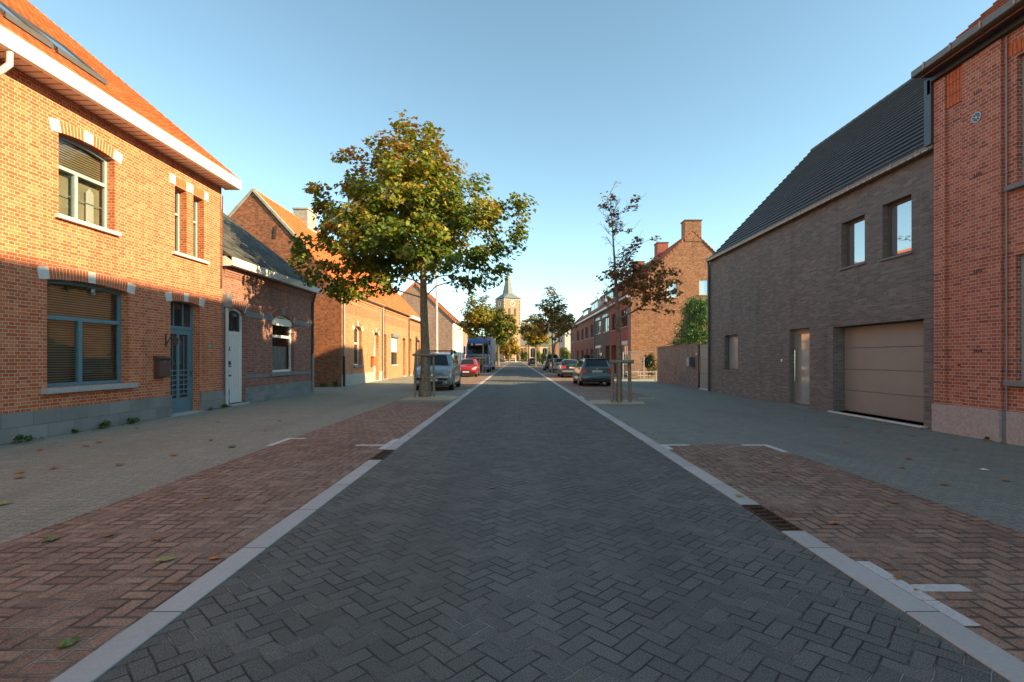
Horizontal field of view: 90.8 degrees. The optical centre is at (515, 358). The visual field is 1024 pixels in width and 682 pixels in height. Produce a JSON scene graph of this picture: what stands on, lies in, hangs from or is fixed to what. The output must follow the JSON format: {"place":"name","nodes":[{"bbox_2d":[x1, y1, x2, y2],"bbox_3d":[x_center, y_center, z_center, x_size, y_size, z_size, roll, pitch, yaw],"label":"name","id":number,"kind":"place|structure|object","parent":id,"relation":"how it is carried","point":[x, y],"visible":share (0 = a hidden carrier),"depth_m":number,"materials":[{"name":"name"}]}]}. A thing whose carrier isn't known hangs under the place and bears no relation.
{"place":"outdoors","nodes":[
{"label":"outdoors","id":0,"kind":"place"},
{"bbox_2d":[0,362,508,679],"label":"pavement","id":1,"kind":"structure","parent":0,"point":[80,479],"depth_m":8.30,"materials":[{"name":"concrete"}]},
{"bbox_2d":[0,500,13,504],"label":"fallen leaf","id":2,"kind":"object","parent":1,"relation":"on","point":[4,502],"visible":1,"depth_m":5.17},
{"bbox_2d":[13,435,32,442],"bbox_3d":[-8.675,1.422,8.897,0.272,0.168,0.176,0,0,-37],"label":"weed","id":3,"kind":"object","parent":1,"relation":"on","point":[26,438],"visible":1,"depth_m":8.87,"materials":[{"name":"green plant"}]},
{"bbox_2d":[99,420,111,428],"bbox_3d":[-8.734,1.415,10.753,0.235,0.189,0.218,0,0,-13],"label":"weed","id":4,"kind":"object","parent":1,"relation":"on","point":[104,424],"visible":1,"depth_m":10.72,"materials":[{"name":"green plant"}]},
{"bbox_2d":[0,0,240,444],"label":"brick house","id":5,"kind":"structure","parent":1,"relation":"on","point":[112,184],"depth_m":10.91,"materials":[{"name":"orange brick"}]},
{"bbox_2d":[0,0,53,49],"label":"roof window","id":6,"kind":"structure","parent":5,"relation":"in","point":[7,12],"depth_m":9.78,"materials":[{"name":"grey glass"}]},
{"bbox_2d":[8,6,107,85],"bbox_3d":[-9.810,-6.669,10.875,1.079,0.950,1.250,0,0,0],"label":"roof window","id":7,"kind":"structure","parent":5,"relation":"in","point":[59,47],"depth_m":10.87,"materials":[{"name":"grey glass"}]},
{"bbox_2d":[54,135,121,236],"bbox_3d":[-9.020,-3.610,10.530,0.420,1.780,1.560,0,0,0],"label":"window","id":8,"kind":"structure","parent":5,"relation":"in","point":[79,166],"depth_m":10.66,"materials":[{"name":"blue paint"}]},
{"bbox_2d":[41,279,137,393],"bbox_3d":[-9.005,-0.450,10.610,0.450,2.260,2.280,0,0,0],"label":"window","id":9,"kind":"structure","parent":5,"relation":"in","point":[80,316],"depth_m":10.63,"materials":[{"name":"glass"}]},
{"bbox_2d":[153,356,171,376],"bbox_3d":[-8.806,0.206,12.610,0.189,0.529,0.420,0,0,0],"label":"mailbox","id":10,"kind":"object","parent":5,"relation":"attached to","point":[161,366],"visible":1,"depth_m":12.50,"materials":[{"name":"brown metal"}]},
{"bbox_2d":[165,334,178,346],"bbox_3d":[-8.735,-0.450,12.850,0.330,0.340,0.160,0,0,0],"label":"wall lantern","id":11,"kind":"object","parent":5,"relation":"attached to","point":[175,341],"depth_m":12.83,"materials":[{"name":"metal"}]},
{"bbox_2d":[175,189,178,251],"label":"window","id":12,"kind":"structure","parent":5,"relation":"in","point":[177,192],"depth_m":13.63,"materials":[{"name":"blue paint"}]},
{"bbox_2d":[171,329,190,412],"bbox_3d":[-9.109,0.345,13.645,0.102,2.250,1.070,0,0,0],"label":"door","id":13,"kind":"structure","parent":5,"relation":"in","point":[180,353],"depth_m":13.79,"materials":[{"name":"blue paint"}]},
{"bbox_2d":[193,198,196,257],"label":"window","id":14,"kind":"structure","parent":5,"relation":"in","point":[195,201],"depth_m":14.39,"materials":[{"name":"blue paint"}]},
{"bbox_2d":[127,418,139,423],"bbox_3d":[-8.707,1.433,11.511,0.285,0.175,0.217,0,0,43],"label":"weed","id":15,"kind":"object","parent":1,"relation":"on","point":[132,420],"visible":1,"depth_m":11.49,"materials":[{"name":"green plant"}]},
{"bbox_2d":[0,402,451,681],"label":"parking strip","id":16,"kind":"object","parent":1,"relation":"on","point":[81,574],"visible":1,"depth_m":4.12,"materials":[{"name":"red brick"}]},
{"bbox_2d":[42,537,59,541],"bbox_3d":[-3.804,1.477,4.138,0.124,0.021,0.136,0,0,0],"label":"fallen leaf","id":17,"kind":"object","parent":16,"relation":"on","point":[50,538],"visible":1,"depth_m":4.12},
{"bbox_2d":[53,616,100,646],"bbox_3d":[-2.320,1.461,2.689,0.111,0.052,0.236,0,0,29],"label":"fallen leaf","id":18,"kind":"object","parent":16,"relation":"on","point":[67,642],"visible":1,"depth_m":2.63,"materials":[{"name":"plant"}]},
{"bbox_2d":[154,554,176,561],"bbox_3d":[-2.580,1.476,3.730,0.145,0.022,0.135,0,0,0],"label":"fallen leaf","id":19,"kind":"object","parent":16,"relation":"on","point":[166,558],"visible":1,"depth_m":3.72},
{"bbox_2d":[208,555,221,559],"bbox_3d":[-2.236,1.480,3.765,0.103,0.015,0.094,0,0,0],"label":"fallen leaf","id":20,"kind":"object","parent":16,"relation":"on","point":[215,556],"visible":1,"depth_m":3.75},
{"bbox_2d":[379,439,397,448],"bbox_3d":[-2.205,1.507,8.825,0.110,0.026,1.042,0,0,0],"label":"parking marking","id":21,"kind":"object","parent":16,"relation":"on","point":[392,441],"visible":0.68,"depth_m":8.78,"materials":[{"name":"white paint"}]},
{"bbox_2d":[222,213,321,406],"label":"brick house","id":22,"kind":"structure","parent":1,"relation":"on","point":[268,298],"depth_m":18.06,"materials":[{"name":"brick"}]},
{"bbox_2d":[229,333,239,402],"bbox_3d":[-9.025,0.325,16.150,0.070,2.210,0.800,0,0,0],"label":"door","id":23,"kind":"structure","parent":22,"relation":"in","point":[234,339],"depth_m":16.23,"materials":[{"name":"white paint"}]},
{"bbox_2d":[270,315,297,376],"bbox_3d":[-9.005,-0.490,19.400,0.350,2.320,2.200,0,0,0],"label":"window","id":24,"kind":"structure","parent":22,"relation":"in","point":[279,354],"depth_m":19.63,"materials":[{"name":"white paint"}]},
{"bbox_2d":[267,438,291,445],"bbox_3d":[-4.205,1.507,9.050,0.110,0.026,0.792,0,0,0],"label":"parking marking","id":25,"kind":"object","parent":1,"relation":"on","point":[280,441],"visible":0.78,"depth_m":9.04,"materials":[{"name":"white paint"}]},
{"bbox_2d":[227,188,384,386],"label":"terraced house","id":26,"kind":"structure","parent":1,"relation":"on","point":[347,341],"depth_m":26.42,"materials":[{"name":"orange brick"}]},
{"bbox_2d":[353,327,363,367],"bbox_3d":[-9.180,-0.660,29.200,0.360,2.400,1.700,0,0,0],"label":"window","id":27,"kind":"structure","parent":26,"relation":"in","point":[355,329],"depth_m":29.47,"materials":[{"name":"white paint"}]},
{"bbox_2d":[371,356,375,365],"bbox_3d":[-8.975,0.200,31.925,0.190,0.600,0.390,0,0,0],"label":"mailbox","id":28,"kind":"object","parent":26,"relation":"attached to","point":[372,360],"visible":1,"depth_m":31.75,"materials":[{"name":"metal"}]},
{"bbox_2d":[311,231,410,379],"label":"terraced house","id":29,"kind":"structure","parent":1,"relation":"on","point":[395,344],"depth_m":38.12,"materials":[{"name":"orange brick"}]},
{"bbox_2d":[391,333,399,365],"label":"window","id":30,"kind":"structure","parent":29,"relation":"in","point":[393,340],"depth_m":38.00,"materials":[{"name":"white glass"}]},
{"bbox_2d":[368,285,420,375],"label":"terraced house","id":31,"kind":"structure","parent":1,"relation":"on","point":[414,344],"depth_m":45.11,"materials":[{"name":"orange brick"}]},
{"bbox_2d":[286,109,539,396],"bbox_3d":[-3.889,-3.825,19.180,7.816,10.752,7.622,0,0,45],"label":"maple tree","id":32,"kind":"object","parent":1,"relation":"on","point":[417,203],"visible":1,"depth_m":18.34,"materials":[{"name":"green plant"}]},
{"bbox_2d":[400,395,459,400],"bbox_3d":[-3.139,1.472,18.980,2.167,0.044,2.406,0,0,0],"label":"sandy tree pit","id":33,"kind":"object","parent":1,"relation":"on","point":[440,397],"visible":0.87,"depth_m":18.58,"materials":[{"name":"sand"}]},
{"bbox_2d":[435,262,449,352],"bbox_3d":[-4.732,-2.500,34.000,1.364,8.000,0.240,0,0,0],"label":"street lamp","id":34,"kind":"object","parent":1,"relation":"on","point":[436,320],"visible":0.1,"depth_m":33.94,"materials":[{"name":"metal"}]},
{"bbox_2d":[431,363,507,390],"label":"parking strip","id":35,"kind":"object","parent":1,"relation":"on","point":[469,382],"visible":0.6,"depth_m":32.25,"materials":[{"name":"red brick"}]},
{"bbox_2d":[413,350,460,389],"bbox_3d":[-3.800,0.550,25.098,2.100,1.900,4.289,0,0,0],"label":"parked car","id":36,"kind":"object","parent":35,"relation":"on","point":[447,369],"visible":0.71,"depth_m":23.99,"materials":[{"name":"silver metal"}]},
{"bbox_2d":[459,359,479,376],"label":"parked car","id":37,"kind":"object","parent":35,"relation":"on","point":[470,366],"visible":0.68,"depth_m":40.28,"materials":[{"name":"red paint"}]},
{"bbox_2d":[463,336,495,371],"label":"truck","id":38,"kind":"object","parent":35,"relation":"on","point":[474,349],"visible":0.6,"depth_m":53.08,"materials":[{"name":"blue metal"}]},
{"bbox_2d":[483,303,520,365],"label":"maple tree","id":39,"kind":"object","parent":35,"relation":"on","point":[501,327],"visible":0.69,"depth_m":94.36,"materials":[{"name":"green plant"}]},
{"bbox_2d":[455,293,498,372],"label":"maple tree","id":40,"kind":"object","parent":1,"relation":"on","point":[477,321],"visible":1,"depth_m":48.64,"materials":[{"name":"green plant"}]},
{"bbox_2d":[400,282,462,361],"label":"gabled house","id":41,"kind":"structure","parent":0,"point":[450,336],"depth_m":71.50,"materials":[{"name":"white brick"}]},
{"bbox_2d":[463,329,468,358],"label":"terraced house","id":42,"kind":"structure","parent":0,"point":[465,338],"depth_m":90.08,"materials":[{"name":"paint"}]},
{"bbox_2d":[28,0,996,335],"label":"sky","id":43,"kind":"structure","parent":0,"point":[701,109],"materials":[{"name":"blue"}]},
{"bbox_2d":[94,362,1009,681],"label":"road","id":44,"kind":"structure","parent":0,"point":[580,542],"depth_m":3.30,"materials":[{"name":"brick"}]},
{"bbox_2d":[497,336,521,363],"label":"maple tree","id":45,"kind":"object","parent":44,"relation":"on","point":[512,345],"visible":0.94,"depth_m":129.24,"materials":[{"name":"yellow plant"}]},
{"bbox_2d":[568,294,603,358],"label":"terraced house","id":46,"kind":"structure","parent":0,"point":[573,344],"depth_m":78.05,"materials":[{"name":"red brick"}]},
{"bbox_2d":[523,362,1023,531],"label":"pavement","id":47,"kind":"structure","parent":0,"point":[677,414],"depth_m":9.09,"materials":[{"name":"concrete"}]},
{"bbox_2d":[0,399,1005,589],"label":"leaf litter","id":48,"kind":"object","parent":47,"relation":"on","point":[898,576],"visible":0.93,"depth_m":8.84,"materials":[{"name":"brown plant"}]},
{"bbox_2d":[538,353,546,363],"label":"hedge","id":49,"kind":"object","parent":47,"relation":"on","point":[543,356],"visible":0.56,"depth_m":97.57,"materials":[{"name":"green plant"}]},
{"bbox_2d":[528,285,577,373],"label":"maple tree","id":50,"kind":"object","parent":47,"relation":"on","point":[552,320],"visible":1,"depth_m":47.60,"materials":[{"name":"green plant"}]},
{"bbox_2d":[551,341,558,355],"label":"terraced house","id":51,"kind":"structure","parent":47,"relation":"on","point":[556,349],"depth_m":132.00,"materials":[{"name":"orange brick"}]},
{"bbox_2d":[559,330,570,357],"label":"terraced house","id":52,"kind":"structure","parent":47,"relation":"on","point":[566,342],"depth_m":98.00,"materials":[{"name":"white paint"}]},
{"bbox_2d":[559,347,570,358],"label":"bush","id":53,"kind":"object","parent":47,"relation":"on","point":[565,353],"visible":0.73,"depth_m":92.66,"materials":[{"name":"green plant"}]},
{"bbox_2d":[524,363,651,397],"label":"parking strip","id":54,"kind":"object","parent":47,"relation":"on","point":[593,390],"visible":0.6,"depth_m":25.68,"materials":[{"name":"red brick"}]},
{"bbox_2d":[528,358,536,364],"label":"parked car","id":55,"kind":"object","parent":54,"relation":"on","point":[531,360],"visible":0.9,"depth_m":107.06,"materials":[{"name":"paint"}]},
{"bbox_2d":[518,314,548,364],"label":"maple tree","id":56,"kind":"object","parent":54,"relation":"on","point":[526,327],"visible":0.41,"depth_m":109.48,"materials":[{"name":"green plant"}]},
{"bbox_2d":[522,325,550,366],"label":"maple tree","id":57,"kind":"object","parent":54,"relation":"on","point":[533,341],"visible":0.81,"depth_m":87.47,"materials":[{"name":"green plant"}]},
{"bbox_2d":[543,354,557,369],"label":"parked van","id":58,"kind":"object","parent":54,"relation":"on","point":[546,363],"visible":0.52,"depth_m":60.80,"materials":[{"name":"blue paint"}]},
{"bbox_2d":[548,358,564,371],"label":"parked car","id":59,"kind":"object","parent":54,"relation":"on","point":[558,360],"visible":0.23,"depth_m":51.73,"materials":[{"name":"white paint"}]},
{"bbox_2d":[547,311,577,356],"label":"maple tree","id":60,"kind":"object","parent":54,"relation":"on","point":[567,330],"visible":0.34,"depth_m":56.84,"materials":[{"name":"green plant"}]},
{"bbox_2d":[556,359,578,376],"bbox_3d":[4.320,0.800,40.406,1.991,1.400,4.452,0,0,0],"label":"parked car","id":61,"kind":"object","parent":54,"relation":"on","point":[564,367],"visible":0.56,"depth_m":38.87,"materials":[{"name":"silver paint"}]},
{"bbox_2d":[572,357,610,385],"bbox_3d":[4.300,0.730,28.635,2.041,1.540,4.294,0,0,0],"label":"parked car","id":62,"kind":"object","parent":54,"relation":"on","point":[592,370],"visible":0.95,"depth_m":26.62,"materials":[{"name":"grey paint"}]},
{"bbox_2d":[574,275,631,360],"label":"terraced house","id":63,"kind":"structure","parent":47,"relation":"on","point":[584,337],"depth_m":64.17,"materials":[{"name":"red brick"}]},
{"bbox_2d":[587,400,644,403],"bbox_3d":[3.346,1.477,17.127,2.037,0.034,1.673,0,0,0],"label":"sandy tree pit","id":64,"kind":"object","parent":47,"relation":"on","point":[609,402],"visible":0.84,"depth_m":16.73,"materials":[{"name":"sand"}]},
{"bbox_2d":[595,180,683,402],"bbox_3d":[4.213,-2.219,17.130,3.057,7.540,1.763,0,0,0],"label":"maple tree","id":65,"kind":"object","parent":64,"relation":"on","point":[630,283],"visible":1,"depth_m":17.03,"materials":[{"name":"green plant"}]},
{"bbox_2d":[592,258,653,363],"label":"terraced house","id":66,"kind":"structure","parent":47,"relation":"on","point":[601,314],"depth_m":51.63,"materials":[{"name":"brown brick"}]},
{"bbox_2d":[596,317,600,334],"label":"window","id":67,"kind":"structure","parent":66,"relation":"in","point":[598,319],"depth_m":53.88,"materials":[{"name":"glass"}]},
{"bbox_2d":[595,345,601,358],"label":"window","id":68,"kind":"structure","parent":66,"relation":"in","point":[599,347],"depth_m":54.13,"materials":[{"name":"glass"}]},
{"bbox_2d":[602,313,608,332],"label":"window","id":69,"kind":"structure","parent":66,"relation":"in","point":[605,316],"depth_m":49.97,"materials":[{"name":"glass"}]},
{"bbox_2d":[614,379,653,380],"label":"garden kerb","id":70,"kind":"structure","parent":47,"relation":"on","point":[637,379],"depth_m":33.10,"materials":[{"name":"concrete"}]},
{"bbox_2d":[642,353,656,377],"bbox_3d":[9.987,0.528,37.446,1.119,2.002,1.144,0,0,0],"label":"shrub","id":71,"kind":"object","parent":47,"relation":"on","point":[649,361],"visible":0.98,"depth_m":37.28,"materials":[{"name":"green plant"}]},
{"bbox_2d":[607,219,714,376],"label":"terraced house","id":72,"kind":"structure","parent":47,"relation":"on","point":[687,254],"depth_m":39.00,"materials":[{"name":"red brick"}]},
{"bbox_2d":[611,314,615,331],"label":"window","id":73,"kind":"structure","parent":72,"relation":"in","point":[614,315],"depth_m":46.04,"materials":[{"name":"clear glass"}]},
{"bbox_2d":[620,309,626,328],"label":"window","id":74,"kind":"structure","parent":72,"relation":"in","point":[624,320],"depth_m":41.82,"materials":[{"name":"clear glass"}]},
{"bbox_2d":[623,344,627,364],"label":"window","id":75,"kind":"structure","parent":72,"relation":"in","point":[625,347],"depth_m":41.43,"materials":[{"name":"glass"}]},
{"bbox_2d":[666,283,678,297],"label":"window","id":76,"kind":"structure","parent":72,"relation":"in","point":[671,288],"depth_m":39.09,"materials":[{"name":"white glass"}]},
{"bbox_2d":[698,280,707,295],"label":"window","id":77,"kind":"structure","parent":72,"relation":"in","point":[703,284],"depth_m":39.09,"materials":[{"name":"white glass"}]},
{"bbox_2d":[657,343,702,388],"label":"garden wall","id":78,"kind":"structure","parent":47,"relation":"on","point":[677,371],"depth_m":27.74,"materials":[{"name":"brown brick"}]},
{"bbox_2d":[686,357,694,366],"bbox_3d":[8.750,0.185,25.250,0.300,0.470,0.400,0,0,0],"label":"mailbox","id":79,"kind":"object","parent":78,"relation":"attached to","point":[690,361],"visible":1,"depth_m":25.05,"materials":[{"name":"grey metal"}]},
{"bbox_2d":[698,343,707,389],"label":"garden gate","id":80,"kind":"structure","parent":78,"relation":"attached to","point":[702,367],"depth_m":24.07,"materials":[{"name":"black metal"}]},
{"bbox_2d":[660,296,707,367],"bbox_3d":[10.710,-1.089,29.657,4.353,5.179,4.489,0,0,0],"label":"conifer tree","id":81,"kind":"object","parent":47,"relation":"on","point":[696,331],"visible":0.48,"depth_m":28.94,"materials":[{"name":"green plant"}]},
{"bbox_2d":[705,77,933,428],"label":"anthracite brick house","id":82,"kind":"structure","parent":47,"relation":"on","point":[820,266],"depth_m":14.28,"materials":[{"name":"grey brick"}]},
{"bbox_2d":[723,335,738,371],"bbox_3d":[8.930,-0.200,20.750,0.260,1.500,1.420,0,0,0],"label":"window","id":83,"kind":"structure","parent":82,"relation":"in","point":[732,339],"depth_m":20.92,"materials":[{"name":"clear glass"}]},
{"bbox_2d":[794,330,809,404],"bbox_3d":[9.006,0.295,15.760,0.128,2.310,1.000,0,0,0],"label":"door","id":84,"kind":"structure","parent":82,"relation":"in","point":[802,353],"depth_m":15.92,"materials":[{"name":"grey glass"}]},
{"bbox_2d":[838,216,865,270],"bbox_3d":[8.930,-3.015,13.260,0.260,1.270,1.040,0,0,0],"label":"window","id":85,"kind":"structure","parent":82,"relation":"in","point":[855,229],"depth_m":13.37,"materials":[{"name":"clear glass"}]},
{"bbox_2d":[845,320,923,422],"bbox_3d":[9.217,0.305,12.515,0.105,2.330,3.130,0,0,0],"label":"garage door","id":86,"kind":"structure","parent":82,"relation":"in","point":[884,363],"depth_m":12.48,"materials":[{"name":"brown metal"}]},
{"bbox_2d":[879,197,913,261],"bbox_3d":[8.930,-3.005,11.735,0.260,1.350,1.010,0,0,0],"label":"window","id":87,"kind":"structure","parent":82,"relation":"in","point":[900,211],"depth_m":11.84,"materials":[{"name":"clear glass"}]},
{"bbox_2d":[667,444,1023,661],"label":"parking strip","id":88,"kind":"object","parent":47,"relation":"on","point":[911,538],"depth_m":4.41,"materials":[{"name":"red brick"}]},
{"bbox_2d":[666,444,689,445],"bbox_3d":[2.800,1.507,8.695,0.392,0.026,0.110,0,0,0],"label":"parking marking","id":89,"kind":"object","parent":88,"relation":"on","point":[678,444],"visible":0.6,"depth_m":8.73,"materials":[{"name":"white paint"}]},
{"bbox_2d":[741,444,763,445],"bbox_3d":[4.075,1.507,8.695,0.342,0.026,0.110,0,0,0],"label":"parking marking","id":90,"kind":"object","parent":88,"relation":"on","point":[752,444],"visible":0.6,"depth_m":8.69,"materials":[{"name":"white paint"}]},
{"bbox_2d":[761,444,787,451],"bbox_3d":[4.305,1.507,8.400,0.110,0.026,0.692,0,0,0],"label":"parking marking","id":91,"kind":"object","parent":88,"relation":"on","point":[775,448],"visible":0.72,"depth_m":8.35,"materials":[{"name":"white paint"}]},
{"bbox_2d":[826,520,838,523],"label":"fallen leaf","id":92,"kind":"object","parent":88,"relation":"on","point":[831,521],"visible":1,"depth_m":4.56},
{"bbox_2d":[856,561,980,625],"bbox_3d":[2.555,1.507,3.270,0.100,0.026,0.892,0,0,0],"label":"parking marking","id":93,"kind":"object","parent":88,"relation":"on","point":[958,617],"visible":0.73,"depth_m":3.17,"materials":[{"name":"white paint"}]},
{"bbox_2d":[911,584,971,590],"bbox_3d":[2.772,1.507,3.290,0.327,0.026,0.100,0,0,0],"label":"parking marking","id":94,"kind":"object","parent":88,"relation":"on","point":[940,587],"visible":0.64,"depth_m":3.29,"materials":[{"name":"white paint"}]},
{"bbox_2d":[911,0,1023,445],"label":"red brick house","id":95,"kind":"structure","parent":47,"relation":"on","point":[974,107],"depth_m":9.41,"materials":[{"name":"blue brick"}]},
{"bbox_2d":[1003,254,1023,386],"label":"window","id":96,"kind":"structure","parent":95,"relation":"in","point":[1005,383],"depth_m":8.77,"materials":[{"name":"white paint"}]},
{"bbox_2d":[1004,56,1023,191],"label":"window","id":97,"kind":"structure","parent":95,"relation":"in","point":[1020,184],"depth_m":8.77,"materials":[{"name":"blue paint"}]},
{"label":"ground","id":98,"kind":"structure","parent":0,"visible":0},
{"bbox_2d":[51,460,381,681],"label":"kerb","id":99,"kind":"structure","parent":98,"relation":"on","point":[102,660],"depth_m":3.13,"materials":[{"name":"concrete"}]},
{"bbox_2d":[370,450,394,459],"bbox_3d":[-2.050,1.524,7.810,0.186,0.071,0.810,0,0,0],"label":"storm drain","id":100,"kind":"object","parent":98,"relation":"on","point":[383,454],"visible":0.66,"depth_m":7.76,"materials":[{"name":"metal"}]},
{"bbox_2d":[384,364,506,449],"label":"kerb","id":101,"kind":"structure","parent":98,"relation":"on","point":[398,443],"depth_m":11.51,"materials":[{"name":"concrete"}]},
{"bbox_2d":[520,323,557,361],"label":"church nave","id":102,"kind":"structure","parent":98,"relation":"on","point":[544,348],"depth_m":203.00,"materials":[{"name":"brick"}]},
{"bbox_2d":[530,348,534,356],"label":"window","id":103,"kind":"structure","parent":102,"relation":"in","point":[532,350],"depth_m":203.29,"materials":[{"name":"glass"}]},
{"bbox_2d":[522,362,759,504],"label":"kerb","id":104,"kind":"structure","parent":98,"relation":"on","point":[719,485],"depth_m":7.28,"materials":[{"name":"concrete"}]},
{"bbox_2d":[741,505,803,531],"bbox_3d":[2.395,1.524,4.750,0.196,0.071,0.770,0,0,0],"label":"storm drain","id":105,"kind":"object","parent":98,"relation":"on","point":[774,519],"visible":0.64,"depth_m":4.74,"materials":[{"name":"metal"}]},
{"bbox_2d":[782,531,1023,681],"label":"kerb","id":106,"kind":"structure","parent":98,"relation":"on","point":[1001,662],"depth_m":2.95,"materials":[{"name":"concrete"}]},
{"label":"plaza","id":107,"kind":"structure","parent":0,"visible":0},
{"bbox_2d":[494,273,520,361],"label":"church tower","id":108,"kind":"structure","parent":107,"relation":"on","point":[508,300],"depth_m":198.80,"materials":[{"name":"brick"}]},
{"bbox_2d":[493,358,529,361],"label":"churchyard fence","id":109,"kind":"object","parent":107,"relation":"on","point":[514,360],"visible":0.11,"depth_m":190.10,"materials":[{"name":"stone"}]},
{"bbox_2d":[521,352,527,361],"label":"street tree","id":110,"kind":"object","parent":107,"relation":"on","point":[524,356],"visible":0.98,"depth_m":186.57,"materials":[{"name":"green plant"}]},
{"bbox_2d":[534,351,540,361],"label":"street tree","id":111,"kind":"object","parent":107,"relation":"on","point":[537,355],"visible":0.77,"depth_m":186.54,"materials":[{"name":"green plant"}]},
{"label":"verge","id":112,"kind":"structure","parent":0,"visible":0},
{"bbox_2d":[625,352,643,378],"bbox_3d":[9.225,0.516,36.400,3.010,1.968,0.060,0,0,0],"label":"metal fence","id":113,"kind":"object","parent":112,"relation":"on","point":[634,363],"visible":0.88,"depth_m":36.40,"materials":[{"name":"metal"}]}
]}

